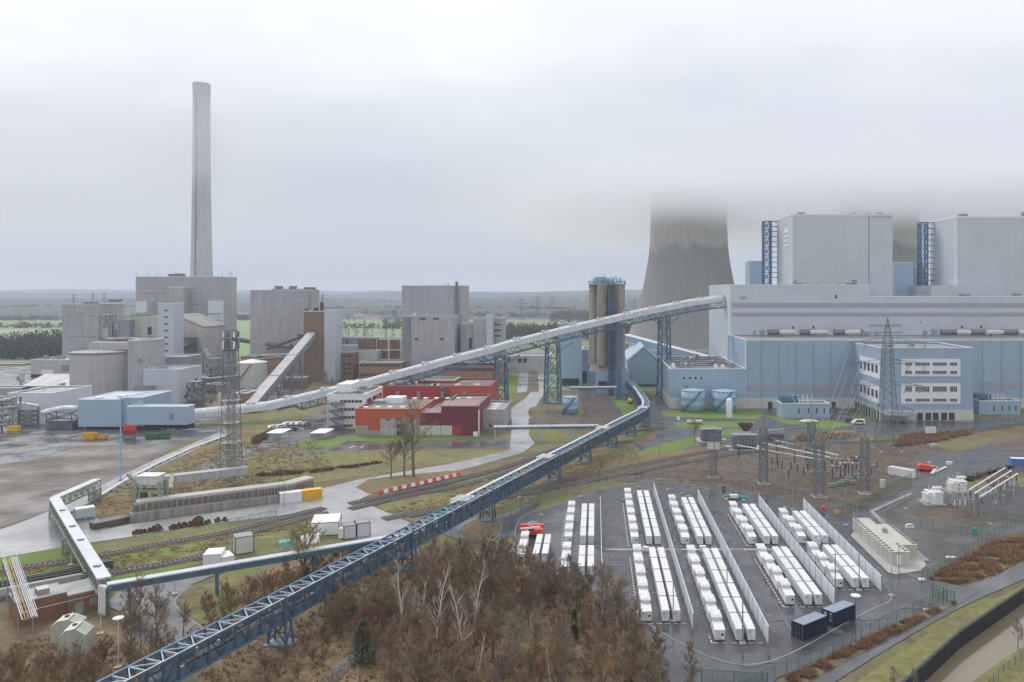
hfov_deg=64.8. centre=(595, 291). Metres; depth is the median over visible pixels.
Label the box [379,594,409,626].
bare shrub
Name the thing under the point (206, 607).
bare shrub
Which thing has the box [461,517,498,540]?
soil round
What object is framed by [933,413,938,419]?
doorway
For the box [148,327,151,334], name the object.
door
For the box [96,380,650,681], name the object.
belt bridge
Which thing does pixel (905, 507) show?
lightning mast
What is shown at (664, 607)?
battery container
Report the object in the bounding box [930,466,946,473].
white debris
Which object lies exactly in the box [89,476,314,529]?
quay wall
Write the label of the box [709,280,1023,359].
turbine hall
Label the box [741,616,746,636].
doors
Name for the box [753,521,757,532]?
doors
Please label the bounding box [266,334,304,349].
rusty beam
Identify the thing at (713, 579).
doors
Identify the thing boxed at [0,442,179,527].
yard
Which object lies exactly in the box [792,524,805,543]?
power skid
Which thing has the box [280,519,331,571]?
willow tree
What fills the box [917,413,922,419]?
doorway
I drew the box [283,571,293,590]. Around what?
bare tree
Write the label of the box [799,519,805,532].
doors
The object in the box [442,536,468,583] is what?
bare tree
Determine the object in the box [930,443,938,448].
green mound
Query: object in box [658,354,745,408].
pump building
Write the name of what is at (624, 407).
lawn
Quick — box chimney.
[190,82,212,275]
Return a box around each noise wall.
[600,496,607,577]
[653,483,697,630]
[697,489,770,644]
[758,494,834,602]
[803,498,881,591]
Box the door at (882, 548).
[881,545,883,557]
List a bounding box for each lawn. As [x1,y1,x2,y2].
[0,544,99,566]
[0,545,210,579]
[110,561,202,580]
[298,435,475,448]
[498,372,518,392]
[543,396,561,410]
[612,398,636,416]
[623,428,645,440]
[637,428,743,453]
[661,410,764,418]
[674,421,754,426]
[767,416,852,428]
[810,430,862,434]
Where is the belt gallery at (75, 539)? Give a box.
[49,479,110,593]
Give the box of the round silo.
[68,342,127,395]
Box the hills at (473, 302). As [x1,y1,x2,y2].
[0,297,639,308]
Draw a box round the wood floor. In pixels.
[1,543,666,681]
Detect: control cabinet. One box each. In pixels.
[872,464,875,471]
[880,479,885,487]
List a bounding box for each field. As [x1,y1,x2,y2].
[0,319,708,389]
[0,321,61,327]
[0,329,61,336]
[244,449,509,484]
[342,319,401,327]
[469,319,587,322]
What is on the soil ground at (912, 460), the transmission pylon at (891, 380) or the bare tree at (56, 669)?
the transmission pylon at (891, 380)
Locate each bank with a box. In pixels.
[177,575,242,623]
[256,397,326,434]
[531,444,730,485]
[784,600,959,681]
[934,543,1023,583]
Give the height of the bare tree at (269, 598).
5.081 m
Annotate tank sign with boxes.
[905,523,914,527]
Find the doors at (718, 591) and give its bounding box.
[717,585,721,602]
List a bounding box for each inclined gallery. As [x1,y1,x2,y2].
[246,332,316,401]
[625,334,707,355]
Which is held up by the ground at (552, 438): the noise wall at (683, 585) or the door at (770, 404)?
the noise wall at (683, 585)
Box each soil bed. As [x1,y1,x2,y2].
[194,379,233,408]
[528,406,545,416]
[528,411,578,424]
[577,428,657,454]
[788,425,1023,445]
[906,505,997,523]
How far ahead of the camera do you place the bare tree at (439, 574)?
134.04 m
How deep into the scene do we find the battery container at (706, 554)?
161.61 m
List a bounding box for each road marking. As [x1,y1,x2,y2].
[630,558,686,623]
[756,561,787,606]
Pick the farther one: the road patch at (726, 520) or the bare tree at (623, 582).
the road patch at (726, 520)
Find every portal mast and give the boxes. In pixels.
[708,429,718,478]
[757,409,770,485]
[804,395,818,472]
[810,425,827,498]
[857,432,872,494]
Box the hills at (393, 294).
[0,290,641,298]
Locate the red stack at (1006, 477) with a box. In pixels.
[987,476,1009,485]
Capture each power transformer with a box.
[696,426,728,442]
[725,432,761,450]
[918,484,946,505]
[943,474,967,493]
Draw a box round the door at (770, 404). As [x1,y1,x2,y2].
[768,402,772,407]
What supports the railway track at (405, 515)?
on the ground at (552, 438)
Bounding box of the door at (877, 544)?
[876,541,878,552]
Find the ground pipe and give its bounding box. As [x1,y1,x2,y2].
[97,435,224,497]
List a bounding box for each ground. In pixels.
[0,390,1023,681]
[0,610,121,671]
[615,442,959,514]
[873,486,1023,578]
[963,437,1023,450]
[985,440,1023,452]
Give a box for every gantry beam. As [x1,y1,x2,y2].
[714,436,763,442]
[756,423,812,432]
[762,437,820,449]
[818,429,865,449]
[971,485,1023,505]
[981,466,1022,482]
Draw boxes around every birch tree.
[392,552,407,644]
[410,585,418,618]
[417,574,430,622]
[425,561,452,661]
[446,579,477,671]
[470,556,488,641]
[471,631,486,680]
[545,645,552,681]
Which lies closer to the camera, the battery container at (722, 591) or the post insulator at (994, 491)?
the battery container at (722, 591)
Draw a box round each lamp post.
[358,427,361,471]
[372,441,375,475]
[892,549,905,572]
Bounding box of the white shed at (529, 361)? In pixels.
[506,352,551,371]
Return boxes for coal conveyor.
[195,295,725,417]
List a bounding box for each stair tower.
[158,303,183,354]
[762,221,777,283]
[917,222,933,285]
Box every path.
[320,630,404,681]
[517,372,528,392]
[869,493,929,560]
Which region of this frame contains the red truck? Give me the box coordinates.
[917,463,935,470]
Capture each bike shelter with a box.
[267,429,290,438]
[310,429,333,438]
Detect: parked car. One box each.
[267,425,275,428]
[276,424,286,428]
[300,421,311,425]
[687,420,701,423]
[799,419,818,422]
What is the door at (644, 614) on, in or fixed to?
in the power skid at (645, 600)
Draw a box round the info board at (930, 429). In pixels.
[925,427,935,432]
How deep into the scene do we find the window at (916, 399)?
339.87 m
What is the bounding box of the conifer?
[345,619,377,665]
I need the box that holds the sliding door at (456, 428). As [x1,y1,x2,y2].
[453,425,460,434]
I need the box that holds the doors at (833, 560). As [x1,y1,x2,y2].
[832,556,840,572]
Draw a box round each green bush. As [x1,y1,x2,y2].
[298,567,310,579]
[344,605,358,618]
[623,673,638,681]
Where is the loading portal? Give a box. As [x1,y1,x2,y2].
[126,472,173,511]
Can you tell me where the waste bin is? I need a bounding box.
[973,527,977,534]
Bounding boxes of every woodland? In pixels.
[0,329,61,359]
[342,317,401,337]
[506,320,630,340]
[549,309,633,321]
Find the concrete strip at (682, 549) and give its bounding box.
[605,549,790,549]
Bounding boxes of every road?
[0,430,237,533]
[0,560,112,596]
[109,573,219,645]
[282,438,510,456]
[308,440,534,539]
[510,372,546,448]
[531,397,1023,461]
[809,563,1023,681]
[848,449,1023,519]
[925,580,977,608]
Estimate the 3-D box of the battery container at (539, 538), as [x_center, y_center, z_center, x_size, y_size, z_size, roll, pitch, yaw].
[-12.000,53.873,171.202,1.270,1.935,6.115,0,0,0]
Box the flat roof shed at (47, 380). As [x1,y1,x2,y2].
[22,374,68,388]
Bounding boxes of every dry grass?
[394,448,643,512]
[965,547,1023,582]
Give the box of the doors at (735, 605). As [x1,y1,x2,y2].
[734,601,739,617]
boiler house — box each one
[135,271,236,366]
[777,212,892,295]
[910,212,1023,295]
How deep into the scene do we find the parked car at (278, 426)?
320.90 m
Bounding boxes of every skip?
[81,432,97,439]
[95,434,108,438]
[122,434,136,438]
[123,425,136,430]
[123,430,136,434]
[144,433,158,438]
[157,432,170,438]
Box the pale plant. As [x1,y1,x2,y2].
[31,354,68,380]
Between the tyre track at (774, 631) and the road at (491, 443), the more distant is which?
the road at (491, 443)
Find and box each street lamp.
[112,615,123,668]
[851,593,860,643]
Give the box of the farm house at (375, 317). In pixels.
[371,316,380,319]
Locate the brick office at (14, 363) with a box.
[0,362,30,365]
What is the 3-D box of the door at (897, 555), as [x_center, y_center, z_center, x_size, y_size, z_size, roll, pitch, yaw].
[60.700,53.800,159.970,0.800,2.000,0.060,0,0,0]
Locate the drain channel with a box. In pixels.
[485,515,760,602]
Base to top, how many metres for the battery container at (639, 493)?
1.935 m
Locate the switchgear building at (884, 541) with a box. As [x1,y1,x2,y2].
[852,513,916,564]
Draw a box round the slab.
[851,531,925,573]
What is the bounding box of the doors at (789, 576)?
[787,570,794,587]
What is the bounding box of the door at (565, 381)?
[562,378,578,384]
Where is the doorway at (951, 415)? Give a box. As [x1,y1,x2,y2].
[949,413,954,419]
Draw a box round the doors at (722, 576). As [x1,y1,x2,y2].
[721,572,725,586]
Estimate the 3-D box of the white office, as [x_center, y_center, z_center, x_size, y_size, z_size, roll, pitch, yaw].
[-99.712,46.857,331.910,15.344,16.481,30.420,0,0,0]
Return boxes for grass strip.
[303,381,379,392]
[378,445,638,511]
[392,471,641,520]
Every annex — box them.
[342,336,362,349]
[342,344,357,351]
[358,349,381,361]
[359,337,378,350]
[854,342,973,423]
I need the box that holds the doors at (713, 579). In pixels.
[712,573,716,590]
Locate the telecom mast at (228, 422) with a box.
[217,329,244,483]
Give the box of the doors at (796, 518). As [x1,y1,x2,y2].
[792,512,798,523]
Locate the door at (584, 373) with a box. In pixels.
[582,371,586,382]
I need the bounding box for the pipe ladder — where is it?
[2,553,37,636]
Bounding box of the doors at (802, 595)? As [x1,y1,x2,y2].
[796,583,804,602]
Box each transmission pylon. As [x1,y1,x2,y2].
[515,298,528,319]
[547,295,557,311]
[846,318,926,452]
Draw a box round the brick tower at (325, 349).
[304,302,341,380]
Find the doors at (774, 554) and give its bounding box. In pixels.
[772,548,777,562]
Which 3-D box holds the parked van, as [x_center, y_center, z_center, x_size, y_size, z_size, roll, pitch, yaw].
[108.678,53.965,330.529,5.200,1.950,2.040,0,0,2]
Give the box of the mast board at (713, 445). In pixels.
[707,443,719,448]
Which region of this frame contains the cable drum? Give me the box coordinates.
[192,516,203,525]
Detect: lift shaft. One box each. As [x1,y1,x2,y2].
[745,261,761,283]
[893,262,913,295]
[913,266,917,285]
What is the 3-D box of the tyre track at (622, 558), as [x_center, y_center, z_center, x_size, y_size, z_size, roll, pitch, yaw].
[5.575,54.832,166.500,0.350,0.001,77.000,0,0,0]
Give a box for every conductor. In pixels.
[813,348,849,441]
[826,348,866,442]
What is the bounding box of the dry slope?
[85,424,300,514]
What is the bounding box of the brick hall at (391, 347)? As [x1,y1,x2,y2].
[376,337,401,358]
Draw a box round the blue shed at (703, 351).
[649,349,708,356]
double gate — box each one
[701,669,767,681]
[932,583,954,603]
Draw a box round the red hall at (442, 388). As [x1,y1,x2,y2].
[378,377,498,400]
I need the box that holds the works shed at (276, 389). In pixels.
[258,385,281,393]
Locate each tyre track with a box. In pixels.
[550,505,560,561]
[554,505,565,577]
[605,505,611,633]
[616,505,629,631]
[662,505,703,633]
[665,505,708,633]
[707,505,776,633]
[718,505,790,630]
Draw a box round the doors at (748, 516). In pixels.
[747,512,751,523]
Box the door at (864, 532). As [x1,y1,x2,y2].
[863,529,865,540]
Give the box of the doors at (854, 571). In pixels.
[852,568,861,585]
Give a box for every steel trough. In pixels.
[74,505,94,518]
[165,465,248,483]
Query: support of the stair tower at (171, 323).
on the yard at (8, 375)
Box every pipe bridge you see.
[98,531,418,616]
[235,337,292,348]
[494,424,598,441]
[569,386,616,399]
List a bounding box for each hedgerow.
[0,304,135,306]
[0,314,61,320]
[0,321,61,327]
[237,314,249,319]
[319,305,575,309]
[342,321,401,328]
[361,309,401,314]
[382,316,401,323]
[469,311,577,316]
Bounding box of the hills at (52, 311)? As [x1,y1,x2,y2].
[0,305,636,318]
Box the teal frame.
[722,494,746,500]
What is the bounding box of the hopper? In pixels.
[738,422,752,432]
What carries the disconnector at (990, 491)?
on the ground at (552, 438)
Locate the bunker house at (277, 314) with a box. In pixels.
[250,286,318,375]
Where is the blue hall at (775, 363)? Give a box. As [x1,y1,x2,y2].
[728,329,1023,407]
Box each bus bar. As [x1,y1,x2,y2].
[737,444,819,459]
[764,443,830,457]
[775,439,838,455]
[968,467,1004,490]
[974,470,1011,493]
[979,473,1017,497]
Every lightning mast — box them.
[579,463,581,496]
[667,456,669,489]
[670,576,675,621]
[726,565,727,590]
[739,590,745,644]
[742,476,745,500]
[783,473,786,507]
[790,482,794,509]
[834,553,835,602]
[841,489,850,525]
[856,553,861,590]
[888,566,894,596]
[903,477,907,508]
[922,577,927,610]
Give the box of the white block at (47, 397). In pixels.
[7,385,92,423]
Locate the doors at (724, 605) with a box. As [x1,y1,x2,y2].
[723,599,728,619]
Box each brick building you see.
[341,350,358,378]
[358,359,405,378]
[442,359,500,380]
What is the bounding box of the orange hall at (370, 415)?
[355,395,437,434]
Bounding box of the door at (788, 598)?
[783,586,790,602]
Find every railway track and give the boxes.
[0,506,326,572]
[0,553,202,600]
[244,510,328,533]
[348,426,667,504]
[348,440,632,509]
[382,422,1023,520]
[408,446,801,517]
[582,391,598,429]
[590,390,611,425]
[601,394,620,422]
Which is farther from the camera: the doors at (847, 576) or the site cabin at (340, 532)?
the site cabin at (340, 532)
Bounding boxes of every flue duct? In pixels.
[3,401,38,425]
[105,337,144,341]
[201,347,213,373]
[201,375,238,395]
[230,356,288,381]
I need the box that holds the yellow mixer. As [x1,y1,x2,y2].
[627,398,633,403]
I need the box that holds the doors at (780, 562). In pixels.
[779,558,785,574]
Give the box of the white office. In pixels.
[327,380,382,429]
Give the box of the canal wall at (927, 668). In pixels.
[901,587,1023,681]
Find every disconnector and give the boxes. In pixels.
[950,498,966,514]
[961,494,974,510]
[971,490,985,497]
[981,487,996,496]
[991,483,1005,498]
[1001,479,1014,494]
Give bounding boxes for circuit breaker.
[825,465,839,486]
[829,458,843,479]
[833,463,847,484]
[838,461,848,483]
[842,459,854,479]
[845,462,859,483]
[849,456,859,477]
[855,459,864,480]
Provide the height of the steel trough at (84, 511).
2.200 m
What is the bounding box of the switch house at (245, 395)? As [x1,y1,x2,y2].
[218,390,256,405]
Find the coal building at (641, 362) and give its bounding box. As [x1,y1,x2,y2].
[595,341,656,393]
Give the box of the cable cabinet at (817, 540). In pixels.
[815,537,821,543]
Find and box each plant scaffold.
[17,410,36,424]
[48,416,76,419]
[99,314,115,341]
[187,381,203,405]
[206,358,223,382]
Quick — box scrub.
[636,444,919,503]
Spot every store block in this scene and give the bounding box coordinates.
[241,354,264,359]
[262,354,286,376]
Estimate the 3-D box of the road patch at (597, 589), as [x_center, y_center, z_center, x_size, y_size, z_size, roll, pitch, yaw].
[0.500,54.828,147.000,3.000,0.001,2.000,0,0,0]
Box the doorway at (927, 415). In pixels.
[925,413,930,419]
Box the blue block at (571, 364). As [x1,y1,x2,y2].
[558,322,581,385]
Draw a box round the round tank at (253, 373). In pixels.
[237,359,267,387]
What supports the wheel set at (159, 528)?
on the ground at (552, 438)
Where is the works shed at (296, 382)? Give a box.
[282,376,308,387]
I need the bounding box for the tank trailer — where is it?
[768,428,785,439]
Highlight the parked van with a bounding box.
[851,419,864,423]
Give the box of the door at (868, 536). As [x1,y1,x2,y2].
[867,533,869,544]
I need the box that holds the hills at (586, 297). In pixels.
[0,295,640,300]
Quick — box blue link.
[582,347,594,382]
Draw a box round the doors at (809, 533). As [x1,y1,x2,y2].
[807,528,813,540]
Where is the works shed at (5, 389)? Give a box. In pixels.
[0,385,26,394]
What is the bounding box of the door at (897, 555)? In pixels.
[897,555,900,564]
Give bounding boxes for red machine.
[520,521,543,534]
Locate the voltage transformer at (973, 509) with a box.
[973,499,974,518]
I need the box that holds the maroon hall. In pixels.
[412,394,489,436]
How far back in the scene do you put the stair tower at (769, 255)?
475.72 m
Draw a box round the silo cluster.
[589,274,626,394]
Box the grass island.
[356,459,520,492]
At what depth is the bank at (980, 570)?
159.06 m
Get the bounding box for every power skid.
[516,541,526,562]
[520,531,529,544]
[561,552,570,571]
[562,542,570,556]
[564,524,572,543]
[566,516,573,534]
[567,508,574,525]
[568,501,574,514]
[624,488,630,503]
[625,494,631,510]
[626,501,633,517]
[627,508,634,524]
[628,516,636,531]
[630,525,638,544]
[632,544,641,565]
[634,555,643,577]
[636,566,645,590]
[637,579,648,605]
[640,593,651,621]
[668,494,675,510]
[670,501,678,517]
[673,509,681,526]
[676,516,684,534]
[679,525,689,544]
[686,545,696,566]
[690,555,700,578]
[694,567,705,591]
[698,580,711,606]
[703,594,716,622]
[709,609,724,640]
[729,501,737,517]
[733,508,742,525]
[738,516,748,534]
[743,525,756,544]
[755,543,767,565]
[762,554,775,577]
[769,566,783,590]
[778,508,788,525]
[778,578,794,604]
[785,516,795,534]
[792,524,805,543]
[806,541,819,562]
[815,552,829,574]
[825,563,842,587]
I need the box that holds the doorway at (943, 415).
[941,413,946,419]
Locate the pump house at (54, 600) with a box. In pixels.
[8,577,99,626]
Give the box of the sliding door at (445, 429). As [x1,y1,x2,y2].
[441,425,451,434]
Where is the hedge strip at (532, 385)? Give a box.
[526,372,538,392]
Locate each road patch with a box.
[549,540,554,551]
[590,587,603,591]
[622,585,631,603]
[676,549,690,582]
[719,513,733,526]
[820,628,844,633]
[868,562,889,582]
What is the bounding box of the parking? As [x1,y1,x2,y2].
[187,410,355,471]
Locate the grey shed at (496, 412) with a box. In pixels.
[483,400,510,428]
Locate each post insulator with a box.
[969,489,971,513]
[975,493,976,517]
[981,496,982,520]
[993,481,994,504]
[999,485,1000,508]
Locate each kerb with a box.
[174,585,202,627]
[513,482,715,548]
[603,581,891,664]
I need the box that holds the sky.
[0,0,1023,291]
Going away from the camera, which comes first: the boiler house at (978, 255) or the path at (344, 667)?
the path at (344, 667)
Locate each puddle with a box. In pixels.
[726,652,779,667]
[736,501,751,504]
[764,615,790,621]
[856,611,884,619]
[899,604,923,608]
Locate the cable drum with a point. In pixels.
(196, 520)
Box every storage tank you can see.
[561,393,577,413]
[681,386,704,412]
[712,387,735,412]
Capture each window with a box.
[905,386,911,391]
[915,362,929,365]
[915,370,929,373]
[915,386,929,391]
[915,398,929,401]
[933,362,946,365]
[933,370,946,373]
[933,386,946,391]
[933,398,946,401]
[950,386,956,391]
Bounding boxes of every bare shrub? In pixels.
[3,644,32,675]
[29,648,53,679]
[37,651,66,680]
[61,662,88,681]
[66,652,104,681]
[80,652,103,669]
[90,635,114,667]
[115,636,136,662]
[197,590,215,611]
[199,596,219,621]
[217,584,237,608]
[236,574,259,599]
[242,595,256,614]
[255,571,275,596]
[258,568,284,591]
[258,653,270,668]
[264,670,272,681]
[270,655,285,677]
[280,644,292,659]
[288,658,303,679]
[296,629,313,652]
[306,555,324,570]
[307,647,316,661]
[311,558,326,578]
[316,650,327,664]
[319,625,328,636]
[319,630,332,651]
[332,551,344,559]
[342,546,358,559]
[350,601,384,642]
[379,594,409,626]
[401,613,429,638]
[423,636,444,667]
[435,612,465,649]
[447,641,479,681]
[467,624,499,668]
[470,595,489,624]
[479,566,499,593]
[487,642,512,681]
[489,571,510,601]
[518,574,537,602]
[520,644,552,681]
[522,642,557,681]
[536,579,559,609]
[545,638,574,675]
[547,612,575,648]
[557,569,576,593]
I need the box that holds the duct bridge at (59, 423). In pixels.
[41,405,78,429]
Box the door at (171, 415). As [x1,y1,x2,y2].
[169,413,173,419]
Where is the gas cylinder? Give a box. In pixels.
[726,398,731,420]
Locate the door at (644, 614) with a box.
[642,602,648,619]
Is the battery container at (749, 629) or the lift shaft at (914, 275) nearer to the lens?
the battery container at (749, 629)
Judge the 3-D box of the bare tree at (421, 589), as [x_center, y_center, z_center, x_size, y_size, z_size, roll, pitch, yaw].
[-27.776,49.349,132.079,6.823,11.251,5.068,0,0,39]
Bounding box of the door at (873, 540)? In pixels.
[872,537,874,549]
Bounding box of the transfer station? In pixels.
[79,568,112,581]
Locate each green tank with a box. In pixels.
[50,613,86,642]
[58,621,94,657]
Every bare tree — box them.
[0,655,8,681]
[7,648,17,668]
[8,651,25,681]
[16,373,24,384]
[30,656,47,681]
[32,647,44,669]
[45,657,65,680]
[49,666,66,681]
[53,641,71,673]
[61,661,81,681]
[69,639,85,661]
[70,649,84,671]
[84,650,102,679]
[102,662,116,681]
[116,595,139,638]
[117,596,147,656]
[118,582,140,613]
[124,567,148,612]
[124,641,140,673]
[129,614,150,658]
[133,593,151,629]
[135,639,154,675]
[142,583,172,645]
[146,611,170,655]
[147,621,158,651]
[150,631,163,659]
[153,624,170,659]
[154,591,171,622]
[166,626,177,647]
[178,599,194,634]
[198,398,207,407]
[210,385,217,398]
[216,579,228,599]
[218,602,229,625]
[227,585,241,612]
[251,586,267,612]
[263,590,272,608]
[279,563,289,586]
[283,569,291,585]
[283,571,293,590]
[285,570,297,589]
[295,564,303,586]
[299,557,311,580]
[320,553,328,573]
[322,584,343,626]
[323,593,332,618]
[325,597,344,630]
[327,553,337,563]
[330,604,344,634]
[332,577,354,618]
[339,595,352,621]
[343,593,359,620]
[349,577,361,604]
[352,565,387,630]
[360,596,376,625]
[361,616,385,664]
[373,582,396,631]
[376,567,393,599]
[376,621,415,681]
[376,650,414,681]
[378,441,407,477]
[379,629,416,681]
[380,398,440,476]
[381,584,396,615]
[383,429,418,475]
[385,595,418,658]
[392,570,406,596]
[392,650,413,681]
[394,580,419,616]
[399,597,430,659]
[400,609,437,681]
[402,557,419,594]
[403,619,443,681]
[405,636,440,681]
[411,602,442,653]
[412,554,439,620]
[412,565,425,597]
[414,534,442,578]
[414,545,428,572]
[420,561,448,615]
[421,579,446,627]
[424,546,460,611]
[428,543,443,573]
[430,547,443,588]
[431,589,470,649]
[432,664,458,681]
[435,613,480,681]
[437,551,460,599]
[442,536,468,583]
[443,580,462,620]
[443,650,471,681]
[444,556,460,599]
[447,560,462,598]
[448,575,481,626]
[450,554,476,612]
[452,639,487,681]
[455,538,470,556]
[457,536,471,584]
[462,645,488,679]
[463,617,487,656]
[464,558,492,599]
[464,606,484,650]
[465,540,475,566]
[469,542,491,593]
[470,553,479,578]
[471,563,497,614]
[478,527,494,570]
[478,552,488,572]
[478,603,506,657]
[484,568,493,605]
[486,549,500,572]
[486,650,505,681]
[490,534,514,573]
[490,568,513,613]
[496,535,518,566]
[500,610,532,676]
[501,575,524,638]
[502,648,530,681]
[503,602,525,645]
[504,637,540,681]
[504,642,534,681]
[511,536,522,564]
[512,546,536,596]
[518,575,537,626]
[523,548,557,607]
[524,545,538,572]
[524,559,548,610]
[526,606,547,659]
[530,555,536,577]
[539,574,555,611]
[544,633,577,681]
[545,553,556,573]
[546,560,574,614]
[547,565,561,606]
[548,601,574,659]
[548,618,578,681]
[550,551,574,605]
[556,573,578,625]
[566,561,585,610]
[568,566,595,626]
[574,563,596,604]
[576,591,602,648]
[577,632,602,681]
[582,598,610,661]
[587,629,623,681]
[588,560,615,614]
[589,609,627,681]
[591,589,613,654]
[593,455,606,481]
[598,577,631,645]
[603,570,632,631]
[606,591,631,670]
[610,585,639,643]
[616,612,649,681]
[619,597,647,665]
[621,625,648,670]
[622,639,658,681]
[627,632,656,681]
[635,650,669,681]
[647,620,672,681]
[649,647,670,681]
[681,640,702,681]
[688,418,702,442]
[888,664,900,681]
[911,668,918,681]
[1010,615,1023,648]
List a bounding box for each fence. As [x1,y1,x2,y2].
[228,510,276,523]
[441,529,524,552]
[486,470,841,519]
[736,589,947,681]
[841,473,911,514]
[889,511,987,534]
[921,512,1023,582]
[988,650,1022,681]
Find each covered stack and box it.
[279,539,295,547]
[299,533,319,543]
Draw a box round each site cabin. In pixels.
[203,547,225,565]
[221,550,233,562]
[232,531,253,554]
[310,513,341,535]
[338,527,342,538]
[341,521,355,539]
[354,518,370,537]
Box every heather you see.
[251,430,269,444]
[253,460,381,476]
[792,430,856,440]
[891,428,973,446]
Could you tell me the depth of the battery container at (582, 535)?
173.20 m
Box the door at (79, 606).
[75,601,83,613]
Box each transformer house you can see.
[776,395,829,417]
[973,392,1019,414]
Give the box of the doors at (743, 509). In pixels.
[742,505,746,516]
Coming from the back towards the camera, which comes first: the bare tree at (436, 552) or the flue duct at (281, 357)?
the flue duct at (281, 357)
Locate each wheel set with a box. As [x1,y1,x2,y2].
[132,529,138,534]
[154,525,163,530]
[173,522,180,528]
[178,521,186,527]
[214,517,221,521]
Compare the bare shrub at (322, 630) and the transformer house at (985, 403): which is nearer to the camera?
the bare shrub at (322, 630)
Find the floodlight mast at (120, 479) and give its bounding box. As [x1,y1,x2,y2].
[118,398,122,480]
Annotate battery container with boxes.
[533,544,540,560]
[535,534,542,548]
[542,544,548,562]
[544,534,550,550]
[578,555,584,575]
[579,545,584,554]
[580,527,585,543]
[581,511,586,523]
[581,519,585,526]
[582,503,586,510]
[587,555,593,575]
[588,527,593,543]
[588,545,593,554]
[589,503,593,510]
[589,511,593,518]
[589,519,593,526]
[637,490,642,498]
[638,497,643,508]
[640,504,645,514]
[641,511,647,523]
[643,519,649,533]
[644,490,649,499]
[645,497,651,508]
[645,527,651,544]
[647,504,653,516]
[649,511,655,524]
[649,547,656,562]
[651,519,657,533]
[651,558,659,577]
[653,527,659,544]
[653,569,662,587]
[656,582,665,602]
[657,547,665,563]
[659,596,669,621]
[660,558,668,575]
[663,569,672,588]
[666,582,675,605]
[669,596,679,621]
[681,497,688,509]
[684,504,691,516]
[687,511,694,524]
[688,497,695,506]
[690,519,698,533]
[691,504,698,515]
[694,528,702,544]
[695,511,702,522]
[698,519,706,531]
[702,528,710,544]
[702,548,712,566]
[707,559,717,578]
[711,548,721,563]
[712,570,723,590]
[716,559,726,574]
[717,583,729,605]
[721,570,732,586]
[723,597,735,622]
[728,583,739,604]
[730,613,741,640]
[733,597,746,620]
[740,613,754,640]
[742,504,751,516]
[747,511,757,525]
[750,504,758,513]
[753,519,763,534]
[755,511,764,521]
[759,527,769,544]
[761,519,771,530]
[767,527,777,544]
[772,546,784,564]
[779,557,792,576]
[780,546,793,559]
[787,569,801,590]
[788,557,801,572]
[792,511,803,523]
[796,582,811,604]
[797,569,811,584]
[799,518,811,534]
[800,511,810,520]
[806,582,821,604]
[807,518,819,528]
[807,527,819,540]
[815,527,827,543]
[823,544,836,562]
[831,544,845,556]
[832,555,847,574]
[841,555,856,568]
[843,567,858,587]
[852,567,868,587]
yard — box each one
[0,365,382,424]
[0,425,225,463]
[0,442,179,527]
[0,500,315,557]
[403,502,539,542]
[574,385,633,429]
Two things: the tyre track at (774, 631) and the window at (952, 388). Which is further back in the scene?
the window at (952, 388)
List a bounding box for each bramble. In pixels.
[785,600,956,681]
[929,532,1023,583]
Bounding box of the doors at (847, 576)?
[843,569,851,584]
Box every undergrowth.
[2,553,667,681]
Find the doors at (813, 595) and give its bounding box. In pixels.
[806,583,814,602]
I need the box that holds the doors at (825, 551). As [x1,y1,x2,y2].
[823,546,830,560]
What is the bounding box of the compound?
[513,481,945,681]
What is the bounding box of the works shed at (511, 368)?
[508,364,516,371]
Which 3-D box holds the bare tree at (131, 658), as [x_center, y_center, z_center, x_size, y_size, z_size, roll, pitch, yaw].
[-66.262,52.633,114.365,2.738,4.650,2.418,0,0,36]
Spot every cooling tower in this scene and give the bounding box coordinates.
[625,190,733,348]
[839,192,923,284]
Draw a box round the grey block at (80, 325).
[62,299,123,355]
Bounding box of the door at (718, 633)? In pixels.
[714,619,720,638]
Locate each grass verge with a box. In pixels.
[0,515,311,577]
[857,585,1023,681]
[972,647,1023,681]
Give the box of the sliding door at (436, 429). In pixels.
[420,425,440,434]
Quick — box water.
[926,603,1023,681]
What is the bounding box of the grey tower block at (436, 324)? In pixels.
[402,281,505,377]
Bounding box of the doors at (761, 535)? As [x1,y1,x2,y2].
[759,529,763,541]
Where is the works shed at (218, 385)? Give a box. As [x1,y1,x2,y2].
[206,382,230,392]
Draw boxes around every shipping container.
[279,489,301,502]
[301,487,321,500]
[791,611,826,640]
[821,599,854,627]
[888,465,915,477]
[1009,457,1023,465]
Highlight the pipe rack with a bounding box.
[0,394,21,430]
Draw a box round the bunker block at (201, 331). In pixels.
[102,312,225,375]
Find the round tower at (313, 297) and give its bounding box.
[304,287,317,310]
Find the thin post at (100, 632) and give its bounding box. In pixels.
[96,612,104,634]
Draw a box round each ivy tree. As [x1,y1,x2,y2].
[568,607,580,638]
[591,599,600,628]
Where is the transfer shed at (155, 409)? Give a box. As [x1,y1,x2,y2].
[78,390,194,428]
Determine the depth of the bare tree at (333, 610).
128.96 m
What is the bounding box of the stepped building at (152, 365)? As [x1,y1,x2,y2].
[128,338,201,403]
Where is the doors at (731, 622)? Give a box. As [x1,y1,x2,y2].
[730,616,735,637]
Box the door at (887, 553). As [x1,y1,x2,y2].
[886,550,888,562]

